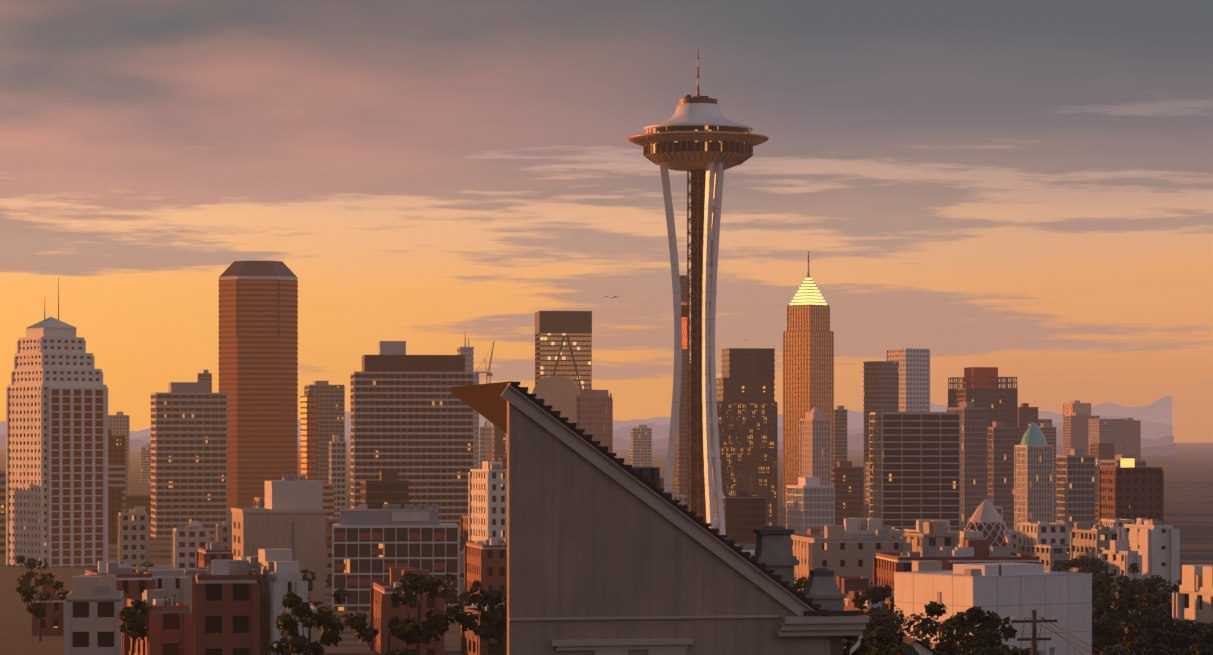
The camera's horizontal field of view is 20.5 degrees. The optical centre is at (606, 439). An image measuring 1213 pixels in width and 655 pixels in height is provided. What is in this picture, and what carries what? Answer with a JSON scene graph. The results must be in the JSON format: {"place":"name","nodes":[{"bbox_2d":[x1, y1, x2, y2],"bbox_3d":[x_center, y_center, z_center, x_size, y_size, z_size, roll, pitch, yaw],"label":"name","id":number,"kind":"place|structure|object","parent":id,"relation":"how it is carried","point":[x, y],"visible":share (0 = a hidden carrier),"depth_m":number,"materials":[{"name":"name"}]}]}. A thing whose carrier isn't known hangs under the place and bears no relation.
{"place":"outdoors","nodes":[
{"label":"outdoors","id":0,"kind":"place"},
{"bbox_2d":[0,396,1171,438],"bbox_3d":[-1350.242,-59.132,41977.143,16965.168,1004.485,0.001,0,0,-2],"label":"hills","id":1,"kind":"structure","parent":0,"point":[1159,410],"depth_m":42201.95,"materials":[{"name":"purple"}]},
{"bbox_2d":[0,415,1172,445],"bbox_3d":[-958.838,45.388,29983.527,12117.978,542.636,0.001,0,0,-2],"label":"hills","id":2,"kind":"structure","parent":0,"point":[1153,430],"depth_m":30066.03,"materials":[{"name":"purple"}]},
{"bbox_2d":[0,443,1175,455],"bbox_3d":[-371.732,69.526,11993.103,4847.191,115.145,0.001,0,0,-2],"label":"hills","id":3,"kind":"structure","parent":0,"point":[1167,450],"depth_m":12058.40,"materials":[{"name":"purple"}]},
{"bbox_2d":[0,443,1212,654],"bbox_3d":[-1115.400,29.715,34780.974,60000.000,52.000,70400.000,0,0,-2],"label":"ground","id":4,"kind":"structure","parent":0,"point":[1188,489],"depth_m":1790.09,"materials":[{"name":"grey"}]},
{"bbox_2d":[0,470,5,553],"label":"block","id":5,"kind":"structure","parent":4,"relation":"on","point":[2,511],"depth_m":1573.47,"materials":[{"name":"grey"}]},
{"bbox_2d":[15,555,48,611],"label":"street tree","id":6,"kind":"object","parent":4,"relation":"on","point":[31,564],"visible":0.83,"depth_m":741.07,"materials":[{"name":"green plant"}]},
{"bbox_2d":[15,572,68,640],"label":"street tree","id":7,"kind":"object","parent":4,"relation":"on","point":[37,610],"visible":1,"depth_m":514.32,"materials":[{"name":"green plant"}]},
{"bbox_2d":[32,581,69,635],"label":"block","id":8,"kind":"structure","parent":4,"relation":"on","point":[52,623],"depth_m":547.94,"materials":[{"name":"brown"}]},
{"bbox_2d":[6,278,107,566],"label":"tower","id":9,"kind":"structure","parent":4,"relation":"on","point":[56,452],"depth_m":1401.54,"materials":[{"name":"grey concrete"}]},
{"bbox_2d":[64,574,125,654],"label":"block","id":10,"kind":"structure","parent":4,"relation":"on","point":[93,604],"depth_m":403.81,"materials":[{"name":"grey concrete"}]},
{"bbox_2d":[108,480,122,543],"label":"block","id":11,"kind":"structure","parent":4,"relation":"on","point":[115,501],"depth_m":1759.66,"materials":[{"name":"brown"}]},
{"bbox_2d":[108,465,124,511],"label":"block","id":12,"kind":"structure","parent":4,"relation":"on","point":[116,475],"depth_m":1877.12,"materials":[{"name":"grey"}]},
{"bbox_2d":[108,430,125,508],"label":"tower","id":13,"kind":"structure","parent":4,"relation":"on","point":[116,450],"depth_m":1992.52,"materials":[{"name":"brown"}]},
{"bbox_2d":[108,412,129,494],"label":"block","id":14,"kind":"structure","parent":4,"relation":"on","point":[118,423],"depth_m":3307.21,"materials":[{"name":"grey"}]},
{"bbox_2d":[85,561,155,605],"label":"block","id":15,"kind":"structure","parent":4,"relation":"on","point":[131,583],"depth_m":436.04,"materials":[{"name":"grey"}]},
{"bbox_2d":[117,505,148,566],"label":"apartment building","id":16,"kind":"structure","parent":4,"relation":"on","point":[132,531],"depth_m":1094.91,"materials":[{"name":"grey"}]},
{"bbox_2d":[117,599,150,654],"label":"street tree","id":17,"kind":"object","parent":4,"relation":"on","point":[133,625],"visible":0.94,"depth_m":355.93,"materials":[{"name":"green plant"}]},
{"bbox_2d":[126,495,150,523],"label":"block","id":18,"kind":"structure","parent":4,"relation":"on","point":[132,501],"depth_m":2227.98,"materials":[{"name":"brown"}]},
{"bbox_2d":[140,444,150,482],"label":"block","id":19,"kind":"structure","parent":4,"relation":"on","point":[145,466],"depth_m":4338.29,"materials":[{"name":"grey"}]},
{"bbox_2d":[122,589,191,654],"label":"block","id":20,"kind":"structure","parent":4,"relation":"on","point":[168,627],"depth_m":356.48,"materials":[{"name":"red"}]},
{"bbox_2d":[129,541,192,612],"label":"block","id":21,"kind":"structure","parent":4,"relation":"on","point":[176,582],"depth_m":454.20,"materials":[{"name":"grey"}]},
{"bbox_2d":[151,393,227,537],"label":"tower","id":22,"kind":"structure","parent":4,"relation":"on","point":[189,457],"depth_m":1896.15,"materials":[{"name":"grey concrete"}]},
{"bbox_2d":[169,382,208,392],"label":"rooftop penthouse","id":23,"kind":"object","parent":22,"relation":"on","point":[188,387],"visible":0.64,"depth_m":1903.03,"materials":[{"name":"concrete"}]},
{"bbox_2d":[172,521,209,576],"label":"apartment building","id":24,"kind":"structure","parent":4,"relation":"on","point":[188,541],"depth_m":995.90,"materials":[{"name":"grey"}]},
{"bbox_2d":[196,542,232,567],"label":"building","id":25,"kind":"structure","parent":4,"relation":"on","point":[207,555],"depth_m":697.39,"materials":[{"name":"red"}]},
{"bbox_2d":[184,535,259,654],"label":"block","id":26,"kind":"structure","parent":4,"relation":"on","point":[225,607],"depth_m":324.80,"materials":[{"name":"red brick"}]},
{"bbox_2d":[215,521,231,552],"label":"block","id":27,"kind":"structure","parent":4,"relation":"on","point":[224,530],"depth_m":1089.81,"materials":[{"name":"grey"}]},
{"bbox_2d":[219,261,297,511],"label":"tower","id":28,"kind":"structure","parent":4,"relation":"on","point":[258,342],"depth_m":2592.37,"materials":[{"name":"brown glass"}]},
{"bbox_2d":[238,546,307,654],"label":"block","id":29,"kind":"structure","parent":4,"relation":"on","point":[279,575],"depth_m":327.50,"materials":[{"name":"grey concrete"}]},
{"bbox_2d":[231,508,326,606],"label":"beige block","id":30,"kind":"structure","parent":4,"relation":"on","point":[260,528],"depth_m":799.61,"materials":[{"name":"grey concrete"}]},
{"bbox_2d":[234,476,322,560],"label":"beige block penthouse","id":31,"kind":"object","parent":30,"relation":"on","point":[291,492],"visible":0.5,"depth_m":801.93,"materials":[{"name":"concrete"}]},
{"bbox_2d":[266,591,344,654],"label":"street tree","id":32,"kind":"object","parent":4,"relation":"on","point":[296,642],"visible":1,"depth_m":277.40,"materials":[{"name":"green plant"}]},
{"bbox_2d":[300,391,317,480],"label":"tower","id":33,"kind":"structure","parent":4,"relation":"on","point":[309,435],"depth_m":2295.87,"materials":[{"name":"brown"}]},
{"bbox_2d":[304,381,344,482],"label":"tower","id":34,"kind":"structure","parent":4,"relation":"on","point":[331,410],"depth_m":2895.56,"materials":[{"name":"grey"}]},
{"bbox_2d":[299,569,349,619],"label":"street tree","id":35,"kind":"object","parent":4,"relation":"on","point":[337,594],"visible":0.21,"depth_m":400.95,"materials":[{"name":"green plant"}]},
{"bbox_2d":[323,483,334,517],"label":"block","id":36,"kind":"structure","parent":4,"relation":"on","point":[328,496],"depth_m":1762.29,"materials":[{"name":"grey"}]},
{"bbox_2d":[329,435,345,516],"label":"tower","id":37,"kind":"structure","parent":4,"relation":"on","point":[337,462],"depth_m":1895.66,"materials":[{"name":"grey"}]},
{"bbox_2d":[341,611,426,654],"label":"street tree","id":38,"kind":"object","parent":4,"relation":"on","point":[413,633],"visible":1,"depth_m":267.31,"materials":[{"name":"green plant"}]},
{"bbox_2d":[360,471,409,508],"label":"block","id":39,"kind":"structure","parent":4,"relation":"on","point":[388,487],"depth_m":1271.22,"materials":[{"name":"brown"}]},
{"bbox_2d":[332,504,459,610],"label":"grid office","id":40,"kind":"structure","parent":4,"relation":"on","point":[370,547],"depth_m":758.50,"materials":[{"name":"grey"}]},
{"bbox_2d":[370,567,444,654],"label":"brick buildings","id":41,"kind":"structure","parent":4,"relation":"on","point":[384,609],"depth_m":448.63,"materials":[{"name":"red brick"}]},
{"bbox_2d":[350,341,473,527],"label":"tower","id":42,"kind":"structure","parent":4,"relation":"on","point":[412,419],"depth_m":1700.20,"materials":[{"name":"grey concrete"}]},
{"bbox_2d":[387,572,467,654],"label":"street tree","id":43,"kind":"object","parent":4,"relation":"on","point":[437,624],"visible":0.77,"depth_m":319.75,"materials":[{"name":"green plant"}]},
{"bbox_2d":[441,573,481,629],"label":"street tree","id":44,"kind":"object","parent":4,"relation":"on","point":[451,596],"visible":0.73,"depth_m":578.67,"materials":[{"name":"green plant"}]},
{"bbox_2d":[456,338,478,468],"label":"tower","id":45,"kind":"structure","parent":4,"relation":"on","point":[468,352],"depth_m":2400.55,"materials":[{"name":"grey"}]},
{"bbox_2d":[456,585,506,654],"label":"street tree","id":46,"kind":"object","parent":4,"relation":"on","point":[491,598],"visible":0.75,"depth_m":319.12,"materials":[{"name":"green plant"}]},
{"bbox_2d":[460,605,506,654],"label":"block","id":47,"kind":"structure","parent":4,"relation":"on","point":[471,643],"depth_m":402.43,"materials":[{"name":"brown"}]},
{"bbox_2d":[464,537,506,607],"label":"brick buildings","id":48,"kind":"structure","parent":4,"relation":"on","point":[485,562],"depth_m":648.87,"materials":[{"name":"red"}]},
{"bbox_2d":[479,422,491,468],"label":"tower","id":49,"kind":"structure","parent":4,"relation":"on","point":[482,443],"depth_m":2697.64,"materials":[{"name":"grey"}]},
{"bbox_2d":[468,461,506,540],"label":"white apartments","id":50,"kind":"structure","parent":4,"relation":"on","point":[487,500],"depth_m":899.93,"materials":[{"name":"grey"}]},
{"bbox_2d":[492,424,505,460],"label":"tower","id":51,"kind":"structure","parent":4,"relation":"on","point":[498,441],"depth_m":2598.26,"materials":[{"name":"grey"}]},
{"bbox_2d":[535,311,591,389],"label":"skyscraper","id":52,"kind":"structure","parent":4,"relation":"on","point":[563,343],"depth_m":2700.86,"materials":[{"name":"brown glass"}]},
{"bbox_2d":[532,376,612,452],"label":"tower","id":53,"kind":"structure","parent":4,"relation":"on","point":[590,411],"depth_m":2009.07,"materials":[{"name":"brown"}]},
{"bbox_2d":[630,425,651,466],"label":"block","id":54,"kind":"structure","parent":4,"relation":"on","point":[640,445],"depth_m":3935.74,"materials":[{"name":"grey"}]},
{"bbox_2d":[448,381,868,654],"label":"house","id":55,"kind":"structure","parent":4,"relation":"on","point":[608,553],"depth_m":87.88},
{"bbox_2d":[676,275,690,500],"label":"tower","id":56,"kind":"structure","parent":4,"relation":"on","point":[681,465],"depth_m":3003.72,"materials":[{"name":"brown"}]},
{"bbox_2d":[628,49,768,557],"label":"observation tower","id":57,"kind":"structure","parent":4,"relation":"on","point":[697,136],"depth_m":1093.91,"materials":[{"name":"grey metal"}]},
{"bbox_2d":[715,491,765,543],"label":"dark glass block","id":58,"kind":"structure","parent":4,"relation":"on","point":[744,514],"depth_m":1402.42,"materials":[{"name":"brown"}]},
{"bbox_2d":[705,348,777,525],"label":"tower","id":59,"kind":"structure","parent":4,"relation":"on","point":[747,409],"depth_m":2106.98,"materials":[{"name":"brown"}]},
{"bbox_2d":[783,251,833,505],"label":"tower","id":60,"kind":"structure","parent":4,"relation":"on","point":[808,350],"depth_m":2818.86,"materials":[{"name":"orange concrete"}]},
{"bbox_2d":[786,477,834,534],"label":"office building","id":61,"kind":"structure","parent":4,"relation":"on","point":[810,502],"depth_m":1505.51,"materials":[{"name":"grey"}]},
{"bbox_2d":[799,407,830,484],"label":"tower","id":62,"kind":"structure","parent":4,"relation":"on","point":[814,442],"depth_m":2007.77,"materials":[{"name":"grey"}]},
{"bbox_2d":[834,406,847,466],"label":"tower","id":63,"kind":"structure","parent":4,"relation":"on","point":[840,433],"depth_m":3209.01,"materials":[{"name":"grey"}]},
{"bbox_2d":[831,461,863,524],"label":"tower","id":64,"kind":"structure","parent":4,"relation":"on","point":[847,478],"depth_m":2207.10,"materials":[{"name":"brown"}]},
{"bbox_2d":[791,526,911,590],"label":"tan block","id":65,"kind":"structure","parent":4,"relation":"on","point":[835,550],"depth_m":601.16,"materials":[{"name":"grey concrete"}]},
{"bbox_2d":[844,518,904,537],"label":"building","id":66,"kind":"structure","parent":65,"relation":"on","point":[861,526],"depth_m":613.79,"materials":[{"name":"concrete"}]},
{"bbox_2d":[836,576,884,608],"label":"block","id":67,"kind":"structure","parent":4,"relation":"on","point":[846,584],"depth_m":468.00,"materials":[{"name":"red"}]},
{"bbox_2d":[851,584,893,618],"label":"street tree","id":68,"kind":"object","parent":4,"relation":"on","point":[877,594],"visible":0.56,"depth_m":409.93,"materials":[{"name":"green plant"}]},
{"bbox_2d":[843,622,914,654],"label":"tree","id":69,"kind":"object","parent":4,"relation":"on","point":[876,639],"visible":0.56,"depth_m":120.61,"materials":[{"name":"green plant"}]},
{"bbox_2d":[863,361,898,510],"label":"tower","id":70,"kind":"structure","parent":4,"relation":"on","point":[881,386],"depth_m":2614.01,"materials":[{"name":"grey"}]},
{"bbox_2d":[861,642,939,654],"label":"tree","id":71,"kind":"object","parent":4,"relation":"on","point":[888,650],"visible":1,"depth_m":99.43,"materials":[{"name":"green plant"}]},
{"bbox_2d":[886,348,929,411],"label":"tower","id":72,"kind":"structure","parent":4,"relation":"on","point":[914,380],"depth_m":2663.50,"materials":[{"name":"grey"}]},
{"bbox_2d":[869,412,960,529],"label":"tower","id":73,"kind":"structure","parent":4,"relation":"on","point":[914,466],"depth_m":1606.30,"materials":[{"name":"grey glass"}]},
{"bbox_2d":[870,604,963,654],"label":"tree","id":74,"kind":"object","parent":4,"relation":"on","point":[924,627],"visible":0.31,"depth_m":249.24,"materials":[{"name":"green plant"}]},
{"bbox_2d":[903,522,959,551],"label":"block","id":75,"kind":"structure","parent":4,"relation":"on","point":[936,535],"depth_m":661.77,"materials":[{"name":"grey"}]},
{"bbox_2d":[873,540,1042,592],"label":"brick building","id":76,"kind":"structure","parent":4,"relation":"on","point":[886,565],"depth_m":507.93,"materials":[{"name":"red"}]},
{"bbox_2d":[946,402,987,530],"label":"tower","id":77,"kind":"structure","parent":4,"relation":"on","point":[974,456],"depth_m":2010.46,"materials":[{"name":"grey"}]},
{"bbox_2d":[924,601,1016,653],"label":"street tree","id":78,"kind":"object","parent":4,"relation":"on","point":[973,618],"visible":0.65,"depth_m":260.69,"materials":[{"name":"green plant"}]},
{"bbox_2d":[929,619,1021,654],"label":"tree","id":79,"kind":"object","parent":4,"relation":"on","point":[970,642],"visible":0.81,"depth_m":228.98,"materials":[{"name":"green plant"}]},
{"bbox_2d":[948,367,1017,426],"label":"tower","id":80,"kind":"structure","parent":4,"relation":"on","point":[980,387],"depth_m":2516.84,"materials":[{"name":"brown"}]},
{"bbox_2d":[964,500,1011,547],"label":"dome","id":81,"kind":"structure","parent":4,"relation":"on","point":[987,521],"depth_m":998.88,"materials":[{"name":"grey"}]},
{"bbox_2d":[894,562,1091,654],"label":"white building","id":82,"kind":"structure","parent":4,"relation":"on","point":[1018,591],"depth_m":304.98,"materials":[{"name":"grey"}]},
{"bbox_2d":[988,421,1019,528],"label":"tower","id":83,"kind":"structure","parent":4,"relation":"on","point":[1003,441],"depth_m":2110.16,"materials":[{"name":"grey"}]},
{"bbox_2d":[1018,403,1038,443],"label":"tower","id":84,"kind":"structure","parent":4,"relation":"on","point":[1027,415],"depth_m":3014.05,"materials":[{"name":"grey"}]},
{"bbox_2d":[1014,422,1052,530],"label":"tower","id":85,"kind":"structure","parent":4,"relation":"on","point":[1033,476],"depth_m":1911.05,"materials":[{"name":"grey concrete"}]},
{"bbox_2d":[1011,610,1056,654],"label":"utility pole","id":86,"kind":"object","parent":4,"relation":"on","point":[1034,643],"visible":0.9,"depth_m":149.44,"materials":[{"name":"wood"}]},
{"bbox_2d":[1016,520,1069,552],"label":"block","id":87,"kind":"structure","parent":4,"relation":"on","point":[1045,532],"depth_m":923.61,"materials":[{"name":"grey"}]},
{"bbox_2d":[1019,543,1069,571],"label":"block","id":88,"kind":"structure","parent":4,"relation":"on","point":[1051,555],"depth_m":913.94,"materials":[{"name":"grey"}]},
{"bbox_2d":[1039,423,1056,490],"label":"tower","id":89,"kind":"structure","parent":4,"relation":"on","point":[1048,431],"depth_m":3418.19,"materials":[{"name":"grey"}]},
{"bbox_2d":[1056,449,1094,528],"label":"tower","id":90,"kind":"structure","parent":4,"relation":"on","point":[1075,486],"depth_m":1810.17,"materials":[{"name":"grey"}]},
{"bbox_2d":[1063,400,1090,454],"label":"tower","id":91,"kind":"structure","parent":4,"relation":"on","point":[1072,407],"depth_m":4529.13,"materials":[{"name":"brown"}]},
{"bbox_2d":[1064,413,1099,454],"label":"block","id":92,"kind":"structure","parent":4,"relation":"on","point":[1075,430],"depth_m":4479.50,"materials":[{"name":"grey"}]},
{"bbox_2d":[1073,555,1110,578],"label":"tree","id":93,"kind":"object","parent":4,"relation":"on","point":[1094,568],"visible":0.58,"depth_m":681.49,"materials":[{"name":"green plant"}]},
{"bbox_2d":[1070,525,1119,581],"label":"block","id":94,"kind":"structure","parent":4,"relation":"on","point":[1094,541],"depth_m":831.69,"materials":[{"name":"grey"}]},
{"bbox_2d":[1090,443,1113,458],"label":"block","id":95,"kind":"structure","parent":4,"relation":"on","point":[1102,450],"depth_m":3360.82,"materials":[{"name":"grey"}]},
{"bbox_2d":[1092,617,1119,654],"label":"tree","id":96,"kind":"object","parent":4,"relation":"on","point":[1103,629],"visible":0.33,"depth_m":349.68,"materials":[{"name":"green plant"}]},
{"bbox_2d":[1088,419,1125,458],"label":"block","id":97,"kind":"structure","parent":4,"relation":"on","point":[1107,431],"depth_m":4274.17,"materials":[{"name":"grey"}]},
{"bbox_2d":[1092,573,1143,622],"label":"street tree","id":98,"kind":"object","parent":4,"relation":"on","point":[1122,602],"visible":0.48,"depth_m":376.28,"materials":[{"name":"green plant"}]},
{"bbox_2d":[1098,540,1141,613],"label":"white building","id":99,"kind":"structure","parent":4,"relation":"on","point":[1118,557],"depth_m":696.15,"materials":[{"name":"grey"}]},
{"bbox_2d":[1094,575,1150,654],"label":"tree","id":100,"kind":"object","parent":4,"relation":"on","point":[1141,589],"visible":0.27,"depth_m":430.61,"materials":[{"name":"green plant"}]},
{"bbox_2d":[1099,467,1163,524],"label":"office building","id":101,"kind":"structure","parent":4,"relation":"on","point":[1133,493],"depth_m":1308.03,"materials":[{"name":"brown"}]},
{"bbox_2d":[1124,418,1140,459],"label":"block","id":102,"kind":"structure","parent":4,"relation":"on","point":[1133,437],"depth_m":4544.58,"materials":[{"name":"grey"}]},
{"bbox_2d":[1098,636,1174,654],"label":"tree","id":103,"kind":"object","parent":4,"relation":"on","point":[1139,646],"visible":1,"depth_m":259.05,"materials":[{"name":"green plant"}]},
{"bbox_2d":[1110,607,1171,649],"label":"tree","id":104,"kind":"object","parent":4,"relation":"on","point":[1150,619],"visible":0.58,"depth_m":359.23,"materials":[{"name":"green plant"}]},
{"bbox_2d":[1117,518,1179,610],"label":"white block","id":105,"kind":"structure","parent":4,"relation":"on","point":[1155,543],"depth_m":703.87,"materials":[{"name":"grey"}]},
{"bbox_2d":[1135,588,1176,626],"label":"tree","id":106,"kind":"object","parent":4,"relation":"on","point":[1162,597],"visible":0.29,"depth_m":400.26,"materials":[{"name":"green plant"}]},
{"bbox_2d":[1152,618,1212,649],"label":"tree","id":107,"kind":"object","parent":4,"relation":"on","point":[1182,626],"visible":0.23,"depth_m":330.24,"materials":[{"name":"green plant"}]},
{"bbox_2d":[1172,564,1212,628],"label":"building","id":108,"kind":"structure","parent":4,"relation":"on","point":[1192,599],"depth_m":336.79,"materials":[{"name":"grey"}]},
{"bbox_2d":[0,0,1212,442],"label":"sky","id":109,"kind":"structure","parent":0,"point":[1023,189],"materials":[{"name":"orange"}]},
{"bbox_2d":[130,429,1173,448],"bbox_3d":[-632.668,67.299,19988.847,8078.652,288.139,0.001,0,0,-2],"label":"hills","id":110,"kind":"structure","parent":0,"point":[855,441],"depth_m":20056.74,"materials":[{"name":"brown"}]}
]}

